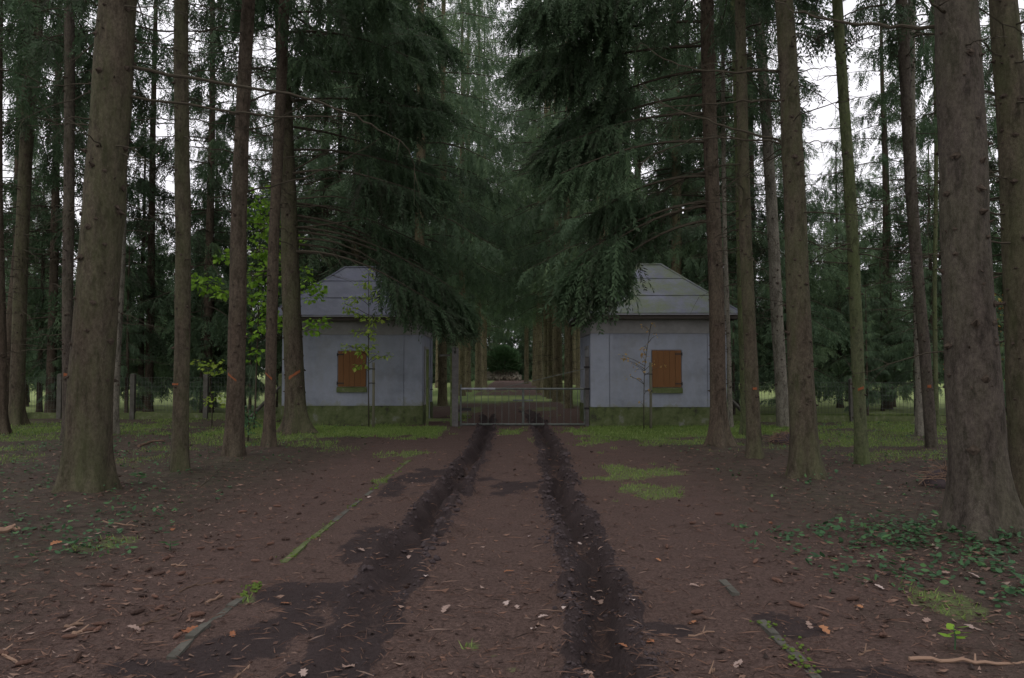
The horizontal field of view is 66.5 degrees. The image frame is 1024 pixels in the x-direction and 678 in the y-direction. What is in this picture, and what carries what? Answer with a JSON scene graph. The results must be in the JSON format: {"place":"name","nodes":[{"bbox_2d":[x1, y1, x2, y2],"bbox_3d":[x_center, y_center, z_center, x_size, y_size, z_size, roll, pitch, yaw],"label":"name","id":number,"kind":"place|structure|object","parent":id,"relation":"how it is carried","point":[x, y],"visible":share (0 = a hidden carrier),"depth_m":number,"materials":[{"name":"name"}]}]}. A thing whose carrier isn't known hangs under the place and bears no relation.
{"place":"outdoors","nodes":[
{"label":"outdoors","id":0,"kind":"place"},
{"bbox_2d":[0,372,1023,677],"bbox_3d":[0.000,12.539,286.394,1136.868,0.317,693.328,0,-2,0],"label":"ground","id":1,"kind":"structure","parent":0,"point":[498,504],"depth_m":6.59,"materials":[{"name":"brown soil"}]},
{"bbox_2d":[5,161,60,406],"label":"spruce tree","id":2,"kind":"object","parent":1,"relation":"on","point":[27,384],"visible":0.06,"depth_m":32.81,"materials":[{"name":"green plant"}]},
{"bbox_2d":[6,170,75,411],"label":"spruce tree","id":3,"kind":"object","parent":1,"relation":"on","point":[37,371],"visible":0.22,"depth_m":28.37,"materials":[{"name":"green plant"}]},
{"bbox_2d":[3,0,80,364],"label":"spruce tree","id":4,"kind":"object","parent":1,"relation":"on","point":[15,171],"visible":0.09,"depth_m":29.10,"materials":[{"name":"green plant"}]},
{"bbox_2d":[0,0,93,434],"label":"spruce tree","id":5,"kind":"object","parent":1,"relation":"on","point":[9,6],"visible":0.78,"depth_m":18.94,"materials":[{"name":"green plant"}]},
{"bbox_2d":[33,296,61,403],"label":"spruce tree","id":6,"kind":"object","parent":1,"relation":"on","point":[58,361],"visible":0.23,"depth_m":26.79,"materials":[{"name":"green plant"}]},
{"bbox_2d":[3,0,96,403],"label":"spruce tree","id":7,"kind":"object","parent":1,"relation":"on","point":[57,151],"visible":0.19,"depth_m":24.51,"materials":[{"name":"green plant"}]},
{"bbox_2d":[3,0,97,425],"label":"spruce tree","id":8,"kind":"object","parent":1,"relation":"on","point":[17,412],"visible":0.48,"depth_m":22.00,"materials":[{"name":"brown plant"}]},
{"bbox_2d":[3,0,157,412],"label":"spruce tree","id":9,"kind":"object","parent":1,"relation":"on","point":[53,304],"visible":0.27,"depth_m":26.88,"materials":[{"name":"green plant"}]},
{"bbox_2d":[3,0,174,381],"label":"spruce tree","id":10,"kind":"object","parent":1,"relation":"on","point":[40,309],"visible":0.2,"depth_m":27.78,"materials":[{"name":"green plant"}]},
{"bbox_2d":[0,0,189,441],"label":"spruce tree","id":11,"kind":"object","parent":1,"relation":"on","point":[69,7],"visible":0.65,"depth_m":17.37,"materials":[{"name":"brown plant"}]},
{"bbox_2d":[120,240,158,412],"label":"spruce tree","id":12,"kind":"object","parent":1,"relation":"on","point":[125,384],"visible":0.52,"depth_m":26.41,"materials":[{"name":"green plant"}]},
{"bbox_2d":[120,128,174,410],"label":"spruce tree","id":13,"kind":"object","parent":1,"relation":"on","point":[134,367],"visible":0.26,"depth_m":29.55,"materials":[{"name":"green plant"}]},
{"bbox_2d":[121,197,174,401],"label":"spruce tree","id":14,"kind":"object","parent":1,"relation":"on","point":[159,239],"visible":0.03,"depth_m":33.55,"materials":[{"name":"green plant"}]},
{"bbox_2d":[75,0,223,411],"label":"spruce tree","id":15,"kind":"object","parent":1,"relation":"on","point":[153,340],"visible":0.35,"depth_m":28.89,"materials":[{"name":"green plant"}]},
{"bbox_2d":[25,374,281,419],"bbox_3d":[-13.275,1.879,24.929,11.994,1.550,0.178,0,-2,1],"label":"wire fence","id":16,"kind":"object","parent":1,"relation":"on","point":[132,414],"visible":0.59,"depth_m":24.87,"materials":[{"name":"concrete"}]},
{"bbox_2d":[14,0,313,433],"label":"spruce tree","id":17,"kind":"object","parent":1,"relation":"on","point":[83,41],"visible":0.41,"depth_m":18.96,"materials":[{"name":"brown plant"}]},
{"bbox_2d":[80,0,290,471],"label":"spruce tree","id":18,"kind":"object","parent":1,"relation":"on","point":[179,452],"visible":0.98,"depth_m":12.03,"materials":[{"name":"brown plant"}]},
{"bbox_2d":[189,296,224,412],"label":"spruce tree","id":19,"kind":"object","parent":1,"relation":"on","point":[196,367],"visible":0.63,"depth_m":27.30,"materials":[{"name":"green plant"}]},
{"bbox_2d":[190,359,226,426],"bbox_3d":[-8.493,1.498,21.557,1.227,1.906,1.008,0,-2,0],"label":"shrub","id":20,"kind":"object","parent":1,"relation":"on","point":[213,366],"visible":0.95,"depth_m":21.51,"materials":[{"name":"green plant"}]},
{"bbox_2d":[0,0,420,492],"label":"spruce tree","id":21,"kind":"object","parent":1,"relation":"on","point":[87,463],"visible":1,"depth_m":9.96,"materials":[{"name":"brown plant"}]},
{"bbox_2d":[123,0,302,412],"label":"spruce tree","id":22,"kind":"object","parent":1,"relation":"on","point":[212,187],"visible":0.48,"depth_m":27.07,"materials":[{"name":"green plant"}]},
{"bbox_2d":[150,100,279,412],"bbox_3d":[-10.745,-3.149,28.593,4.743,11.973,4.510,0,-2,-7],"label":"spruce tree","id":23,"kind":"object","parent":1,"relation":"on","point":[203,323],"visible":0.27,"depth_m":28.15,"materials":[{"name":"green plant"}]},
{"bbox_2d":[166,0,303,404],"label":"spruce tree","id":24,"kind":"object","parent":1,"relation":"on","point":[216,354],"visible":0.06,"depth_m":30.99,"materials":[{"name":"green plant"}]},
{"bbox_2d":[221,267,279,412],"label":"spruce tree","id":25,"kind":"object","parent":1,"relation":"on","point":[251,369],"visible":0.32,"depth_m":26.51,"materials":[{"name":"green plant"}]},
{"bbox_2d":[138,0,382,456],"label":"spruce tree","id":26,"kind":"object","parent":1,"relation":"on","point":[234,439],"visible":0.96,"depth_m":14.03,"materials":[{"name":"brown plant"}]},
{"bbox_2d":[191,183,332,428],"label":"young maple","id":27,"kind":"object","parent":1,"relation":"on","point":[261,329],"visible":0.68,"depth_m":20.43,"materials":[{"name":"green plant"}]},
{"bbox_2d":[213,55,348,376],"bbox_3d":[-8.582,-4.031,29.121,5.075,13.812,4.948,-2,-3,36],"label":"spruce tree","id":28,"kind":"object","parent":1,"relation":"on","point":[279,352],"visible":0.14,"depth_m":28.58,"materials":[{"name":"green plant"}]},
{"bbox_2d":[253,0,367,361],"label":"spruce tree","id":29,"kind":"object","parent":1,"relation":"on","point":[305,161],"visible":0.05,"depth_m":29.93,"materials":[{"name":"green plant"}]},
{"bbox_2d":[252,30,368,377],"bbox_3d":[-7.205,-5.466,31.029,6.361,16.886,6.689,-2,-3,38],"label":"spruce tree","id":30,"kind":"object","parent":1,"relation":"on","point":[339,168],"visible":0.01,"depth_m":30.52,"materials":[{"name":"green plant"}]},
{"bbox_2d":[160,0,489,435],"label":"spruce tree","id":31,"kind":"object","parent":1,"relation":"on","point":[433,298],"visible":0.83,"depth_m":18.84,"materials":[{"name":"green plant"}]},
{"bbox_2d":[215,0,455,446],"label":"spruce tree","id":32,"kind":"object","parent":1,"relation":"on","point":[423,77],"visible":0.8,"depth_m":16.03,"materials":[{"name":"brown plant"}]},
{"bbox_2d":[217,0,461,290],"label":"spruce tree","id":33,"kind":"object","parent":1,"relation":"on","point":[326,159],"visible":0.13,"depth_m":28.25,"materials":[{"name":"green plant"}]},
{"bbox_2d":[278,266,436,424],"bbox_3d":[-4.580,0.152,23.860,4.756,4.780,3.633,0,-2,0],"label":"gatehouse","id":34,"kind":"object","parent":1,"relation":"on","point":[336,387],"visible":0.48,"depth_m":22.38,"materials":[{"name":"painted plaster"},{"name":"orange-brown wood"},{"name":"metal"}]},
{"bbox_2d":[340,269,393,426],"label":"sapling","id":35,"kind":"object","parent":1,"relation":"on","point":[364,318],"visible":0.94,"depth_m":21.30,"materials":[{"name":"green plant"}]},
{"bbox_2d":[295,2,452,350],"bbox_3d":[-5.389,-8.409,29.412,6.049,22.619,6.385,1,-2,-22],"label":"spruce tree","id":36,"kind":"object","parent":1,"relation":"on","point":[349,244],"visible":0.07,"depth_m":28.93,"materials":[{"name":"green plant"}]},
{"bbox_2d":[331,0,479,272],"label":"spruce tree","id":37,"kind":"object","parent":1,"relation":"on","point":[451,139],"visible":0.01,"depth_m":42.95,"materials":[{"name":"green plant"}]},
{"bbox_2d":[292,0,526,395],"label":"spruce tree","id":38,"kind":"object","parent":1,"relation":"on","point":[458,101],"visible":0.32,"depth_m":27.04,"materials":[{"name":"green plant"}]},
{"bbox_2d":[349,0,533,405],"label":"spruce tree","id":39,"kind":"object","parent":1,"relation":"on","point":[482,279],"visible":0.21,"depth_m":33.86,"materials":[{"name":"green plant"}]},
{"bbox_2d":[450,346,459,426],"bbox_3d":[-1.590,1.371,21.864,0.265,2.330,0.200,0,-2,0],"label":"gate post","id":40,"kind":"object","parent":1,"relation":"on","point":[454,379],"visible":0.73,"depth_m":21.79,"materials":[{"name":"concrete"}]},
{"bbox_2d":[426,349,449,425],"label":"side gate","id":41,"kind":"structure","parent":40,"relation":"attached to","point":[428,418],"depth_m":21.93,"materials":[{"name":"metal"}]},
{"bbox_2d":[460,369,585,425],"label":"vehicle gate","id":42,"kind":"structure","parent":40,"relation":"attached to","point":[467,409],"depth_m":21.83,"materials":[{"name":"metal"}]},
{"bbox_2d":[275,411,683,677],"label":"mud clods","id":43,"kind":"object","parent":1,"relation":"on","point":[426,553],"visible":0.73,"depth_m":6.86,"materials":[{"name":"brown soil"}]},
{"bbox_2d":[428,0,535,391],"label":"spruce tree","id":44,"kind":"object","parent":1,"relation":"on","point":[468,369],"visible":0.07,"depth_m":54.06,"materials":[{"name":"green plant"}]},
{"bbox_2d":[424,0,540,395],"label":"spruce tree","id":45,"kind":"object","parent":1,"relation":"on","point":[462,362],"visible":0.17,"depth_m":47.07,"materials":[{"name":"green plant"}]},
{"bbox_2d":[447,0,534,390],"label":"spruce tree","id":46,"kind":"object","parent":1,"relation":"on","point":[478,367],"visible":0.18,"depth_m":57.95,"materials":[{"name":"green plant"}]},
{"bbox_2d":[0,413,985,648],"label":"grass","id":47,"kind":"structure","parent":1,"relation":"on","point":[597,430],"depth_m":18.90,"materials":[{"name":"green plant"}]},
{"bbox_2d":[454,0,532,386],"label":"spruce tree","id":48,"kind":"object","parent":1,"relation":"on","point":[484,361],"visible":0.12,"depth_m":69.84,"materials":[{"name":"green plant"}]},
{"bbox_2d":[166,456,821,677],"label":"path edging","id":49,"kind":"object","parent":1,"relation":"on","point":[193,634],"visible":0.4,"depth_m":4.82,"materials":[{"name":"concrete"}]},
{"bbox_2d":[237,458,821,672],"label":"moss cushions","id":50,"kind":"object","parent":49,"relation":"on","point":[255,585],"visible":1,"depth_m":4.91,"materials":[{"name":"green plant"}]},
{"bbox_2d":[487,369,521,380],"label":"stone mound","id":51,"kind":"object","parent":1,"relation":"on","point":[509,376],"visible":0.93,"depth_m":107.16,"materials":[{"name":"stone"}]},
{"bbox_2d":[487,344,522,372],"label":"yew bush","id":52,"kind":"object","parent":51,"relation":"on","point":[501,353],"visible":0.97,"depth_m":107.27,"materials":[{"name":"green plant"}]},
{"bbox_2d":[490,303,530,379],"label":"spruce tree","id":53,"kind":"object","parent":1,"relation":"on","point":[508,342],"visible":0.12,"depth_m":113.94,"materials":[{"name":"green plant"}]},
{"bbox_2d":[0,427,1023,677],"bbox_3d":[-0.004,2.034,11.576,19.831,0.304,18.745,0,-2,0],"label":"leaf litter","id":54,"kind":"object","parent":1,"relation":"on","point":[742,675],"visible":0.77,"depth_m":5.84,"materials":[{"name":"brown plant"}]},
{"bbox_2d":[0,419,1023,615],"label":"bramble ground cover","id":55,"kind":"object","parent":1,"relation":"on","point":[884,535],"visible":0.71,"depth_m":7.07,"materials":[{"name":"green plant"}]},
{"bbox_2d":[491,101,542,383],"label":"spruce tree","id":56,"kind":"object","parent":1,"relation":"on","point":[526,357],"visible":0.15,"depth_m":83.82,"materials":[{"name":"green plant"}]},
{"bbox_2d":[471,10,582,392],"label":"spruce tree","id":57,"kind":"object","parent":1,"relation":"on","point":[539,366],"visible":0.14,"depth_m":51.89,"materials":[{"name":"green plant"}]},
{"bbox_2d":[492,47,564,385],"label":"spruce tree","id":58,"kind":"object","parent":1,"relation":"on","point":[533,368],"visible":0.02,"depth_m":73.82,"materials":[{"name":"green plant"}]},
{"bbox_2d":[481,0,592,396],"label":"spruce tree","id":59,"kind":"object","parent":1,"relation":"on","point":[544,325],"visible":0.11,"depth_m":44.85,"materials":[{"name":"green plant"}]},
{"bbox_2d":[481,0,598,407],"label":"spruce tree","id":60,"kind":"object","parent":1,"relation":"on","point":[567,383],"visible":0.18,"depth_m":31.91,"materials":[{"name":"green plant"}]},
{"bbox_2d":[486,0,598,398],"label":"spruce tree","id":61,"kind":"object","parent":1,"relation":"on","point":[526,314],"visible":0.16,"depth_m":41.83,"materials":[{"name":"green plant"}]},
{"bbox_2d":[457,7,651,401],"bbox_3d":[1.994,-12.672,38.885,9.582,31.873,9.850,0,-2,-4],"label":"spruce tree","id":62,"kind":"object","parent":1,"relation":"on","point":[558,396],"visible":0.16,"depth_m":38.24,"materials":[{"name":"green plant"}]},
{"bbox_2d":[584,357,589,425],"bbox_3d":[2.098,1.516,21.854,0.160,2.039,0.121,0,-2,0],"label":"gate post","id":63,"kind":"object","parent":1,"relation":"on","point":[586,388],"visible":0.86,"depth_m":21.81,"materials":[{"name":"grey metal"}]},
{"bbox_2d":[483,0,731,351],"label":"spruce tree","id":64,"kind":"object","parent":1,"relation":"on","point":[546,275],"visible":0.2,"depth_m":27.22,"materials":[{"name":"green plant"}]},
{"bbox_2d":[559,1,702,301],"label":"spruce tree","id":65,"kind":"object","parent":1,"relation":"on","point":[657,179],"visible":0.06,"depth_m":29.26,"materials":[{"name":"green plant"}]},
{"bbox_2d":[488,0,801,447],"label":"spruce tree","id":66,"kind":"object","parent":1,"relation":"on","point":[595,153],"visible":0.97,"depth_m":15.91,"materials":[{"name":"green plant"}]},
{"bbox_2d":[569,263,737,426],"bbox_3d":[4.050,0.129,23.260,4.496,4.780,4.032,0,-2,0],"label":"gatehouse","id":67,"kind":"object","parent":1,"relation":"on","point":[678,347],"visible":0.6,"depth_m":21.58,"materials":[{"name":"concrete"},{"name":"weathered concrete"},{"name":"galvanised steel"}]},
{"bbox_2d":[562,0,781,281],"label":"spruce tree","id":68,"kind":"object","parent":1,"relation":"on","point":[675,221],"visible":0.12,"depth_m":27.97,"materials":[{"name":"green plant"}]},
{"bbox_2d":[634,4,736,326],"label":"spruce tree","id":69,"kind":"object","parent":1,"relation":"on","point":[688,187],"visible":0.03,"depth_m":30.44,"materials":[{"name":"green plant"}]},
{"bbox_2d":[639,16,769,389],"bbox_3d":[6.891,-5.467,31.008,6.689,16.886,6.361,-1,-2,19],"label":"spruce tree","id":70,"kind":"object","parent":1,"relation":"on","point":[685,187],"visible":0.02,"depth_m":30.40,"materials":[{"name":"green plant"}]},
{"bbox_2d":[643,47,784,384],"bbox_3d":[7.259,-4.448,28.048,5.357,14.579,5.223,0,-2,7],"label":"spruce tree","id":71,"kind":"object","parent":1,"relation":"on","point":[691,265],"visible":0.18,"depth_m":27.59,"materials":[{"name":"green plant"}]},
{"bbox_2d":[658,0,779,427],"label":"spruce tree","id":72,"kind":"object","parent":1,"relation":"on","point":[727,320],"visible":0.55,"depth_m":20.95,"materials":[{"name":"green plant"}]},
{"bbox_2d":[626,0,820,458],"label":"spruce tree","id":73,"kind":"object","parent":1,"relation":"on","point":[754,447],"visible":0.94,"depth_m":13.73,"materials":[{"name":"brown plant"}]},
{"bbox_2d":[726,279,739,414],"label":"spruce tree","id":74,"kind":"object","parent":1,"relation":"on","point":[733,353],"visible":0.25,"depth_m":25.32,"materials":[{"name":"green plant"}]},
{"bbox_2d":[628,0,853,434],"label":"spruce tree","id":75,"kind":"object","parent":1,"relation":"on","point":[742,428],"visible":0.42,"depth_m":18.75,"materials":[{"name":"green plant"}]},
{"bbox_2d":[654,0,852,427],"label":"spruce tree","id":76,"kind":"object","parent":1,"relation":"on","point":[779,352],"visible":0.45,"depth_m":20.71,"materials":[{"name":"brown plant"}]},
{"bbox_2d":[623,0,898,479],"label":"spruce tree","id":77,"kind":"object","parent":1,"relation":"on","point":[804,456],"visible":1,"depth_m":11.48,"materials":[{"name":"brown plant"}]},
{"bbox_2d":[689,0,837,387],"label":"spruce tree","id":78,"kind":"object","parent":1,"relation":"on","point":[755,246],"visible":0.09,"depth_m":28.50,"materials":[{"name":"green plant"}]},
{"bbox_2d":[735,135,846,400],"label":"spruce tree","id":79,"kind":"object","parent":1,"relation":"on","point":[825,363],"visible":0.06,"depth_m":30.81,"materials":[{"name":"green plant"}]},
{"bbox_2d":[759,257,827,408],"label":"spruce tree","id":80,"kind":"object","parent":1,"relation":"on","point":[771,381],"visible":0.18,"depth_m":25.26,"materials":[{"name":"green plant"}]},
{"bbox_2d":[729,55,878,404],"bbox_3d":[9.847,-3.726,27.301,4.915,13.048,5.169,-2,-3,42],"label":"spruce tree","id":81,"kind":"object","parent":1,"relation":"on","point":[824,331],"visible":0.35,"depth_m":26.69,"materials":[{"name":"green plant"}]},
{"bbox_2d":[809,146,883,407],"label":"spruce tree","id":82,"kind":"object","parent":1,"relation":"on","point":[840,353],"visible":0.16,"depth_m":31.97,"materials":[{"name":"green plant"}]},
{"bbox_2d":[763,0,937,464],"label":"spruce tree","id":83,"kind":"object","parent":1,"relation":"on","point":[861,449],"visible":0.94,"depth_m":12.98,"materials":[{"name":"brown plant"}]},
{"bbox_2d":[806,107,902,401],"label":"spruce tree","id":84,"kind":"object","parent":1,"relation":"on","point":[855,162],"visible":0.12,"depth_m":38.96,"materials":[{"name":"green plant"}]},
{"bbox_2d":[811,180,907,403],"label":"spruce tree","id":85,"kind":"object","parent":1,"relation":"on","point":[836,366],"visible":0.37,"depth_m":27.92,"materials":[{"name":"green plant"}]},
{"bbox_2d":[840,287,895,415],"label":"spruce tree","id":86,"kind":"object","parent":1,"relation":"on","point":[866,354],"visible":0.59,"depth_m":24.82,"materials":[{"name":"green plant"}]},
{"bbox_2d":[732,378,1006,422],"bbox_3d":[12.203,1.881,23.270,12.014,1.420,0.220,0,-2,6],"label":"wire fence","id":87,"kind":"object","parent":1,"relation":"on","point":[824,418],"visible":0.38,"depth_m":23.41,"materials":[{"name":"concrete"}]},
{"bbox_2d":[813,1,942,407],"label":"spruce tree","id":88,"kind":"object","parent":1,"relation":"on","point":[884,159],"visible":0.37,"depth_m":31.18,"materials":[{"name":"green plant"}]},
{"bbox_2d":[774,0,990,447],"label":"spruce tree","id":89,"kind":"object","parent":1,"relation":"on","point":[903,51],"visible":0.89,"depth_m":15.65,"materials":[{"name":"brown plant"}]},
{"bbox_2d":[830,0,938,435],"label":"spruce tree","id":90,"kind":"object","parent":1,"relation":"on","point":[923,52],"visible":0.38,"depth_m":18.80,"materials":[{"name":"brown plant"}]},
{"bbox_2d":[829,108,943,406],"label":"spruce tree","id":91,"kind":"object","parent":1,"relation":"on","point":[875,213],"visible":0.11,"depth_m":33.14,"materials":[{"name":"green plant"}]},
{"bbox_2d":[863,255,913,410],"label":"spruce tree","id":92,"kind":"object","parent":1,"relation":"on","point":[880,332],"visible":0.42,"depth_m":29.83,"materials":[{"name":"green plant"}]},
{"bbox_2d":[775,0,1023,541],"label":"spruce tree","id":93,"kind":"object","parent":1,"relation":"on","point":[981,497],"visible":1,"depth_m":7.27,"materials":[{"name":"brown plant"}]},
{"bbox_2d":[873,142,944,390],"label":"spruce tree","id":94,"kind":"object","parent":1,"relation":"on","point":[929,181],"visible":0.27,"depth_m":27.55,"materials":[{"name":"green plant"}]},
{"bbox_2d":[880,253,943,415],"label":"spruce tree","id":95,"kind":"object","parent":1,"relation":"on","point":[908,388],"visible":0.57,"depth_m":25.25,"materials":[{"name":"green plant"}]},
{"bbox_2d":[910,461,946,488],"bbox_3d":[6.024,1.910,10.856,0.987,0.483,0.848,2,-3,-44],"label":"tree stump","id":96,"kind":"object","parent":1,"relation":"on","point":[937,477],"visible":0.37,"depth_m":10.74,"materials":[{"name":"brown wood"}]},
{"bbox_2d":[869,0,994,426],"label":"spruce tree","id":97,"kind":"object","parent":1,"relation":"on","point":[932,128],"visible":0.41,"depth_m":21.88,"materials":[{"name":"brown plant"}]},
{"bbox_2d":[844,0,1023,507],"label":"spruce tree","id":98,"kind":"object","parent":1,"relation":"on","point":[1007,61],"visible":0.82,"depth_m":7.97,"materials":[{"name":"brown plant"}]},
{"bbox_2d":[878,0,1003,364],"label":"spruce tree","id":99,"kind":"object","parent":1,"relation":"on","point":[992,186],"visible":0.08,"depth_m":27.88,"materials":[{"name":"green plant"}]},
{"bbox_2d":[898,93,1003,386],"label":"spruce tree","id":100,"kind":"object","parent":1,"relation":"on","point":[996,235],"visible":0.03,"depth_m":29.80,"materials":[{"name":"green plant"}]},
{"bbox_2d":[908,654,1023,665],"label":"fallen stick","id":101,"kind":"object","parent":1,"relation":"on","point":[929,658],"visible":1,"depth_m":4.22,"materials":[{"name":"wood"}]},
{"bbox_2d":[926,0,1023,415],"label":"spruce tree","id":102,"kind":"object","parent":1,"relation":"on","point":[987,76],"visible":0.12,"depth_m":27.29,"materials":[{"name":"green plant"}]},
{"bbox_2d":[994,280,1005,407],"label":"spruce tree","id":103,"kind":"object","parent":1,"relation":"on","point":[1002,350],"visible":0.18,"depth_m":24.63,"materials":[{"name":"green plant"}]},
{"bbox_2d":[3,0,1023,367],"label":"sky","id":104,"kind":"structure","parent":0,"point":[825,116],"materials":[{"name":"white"}]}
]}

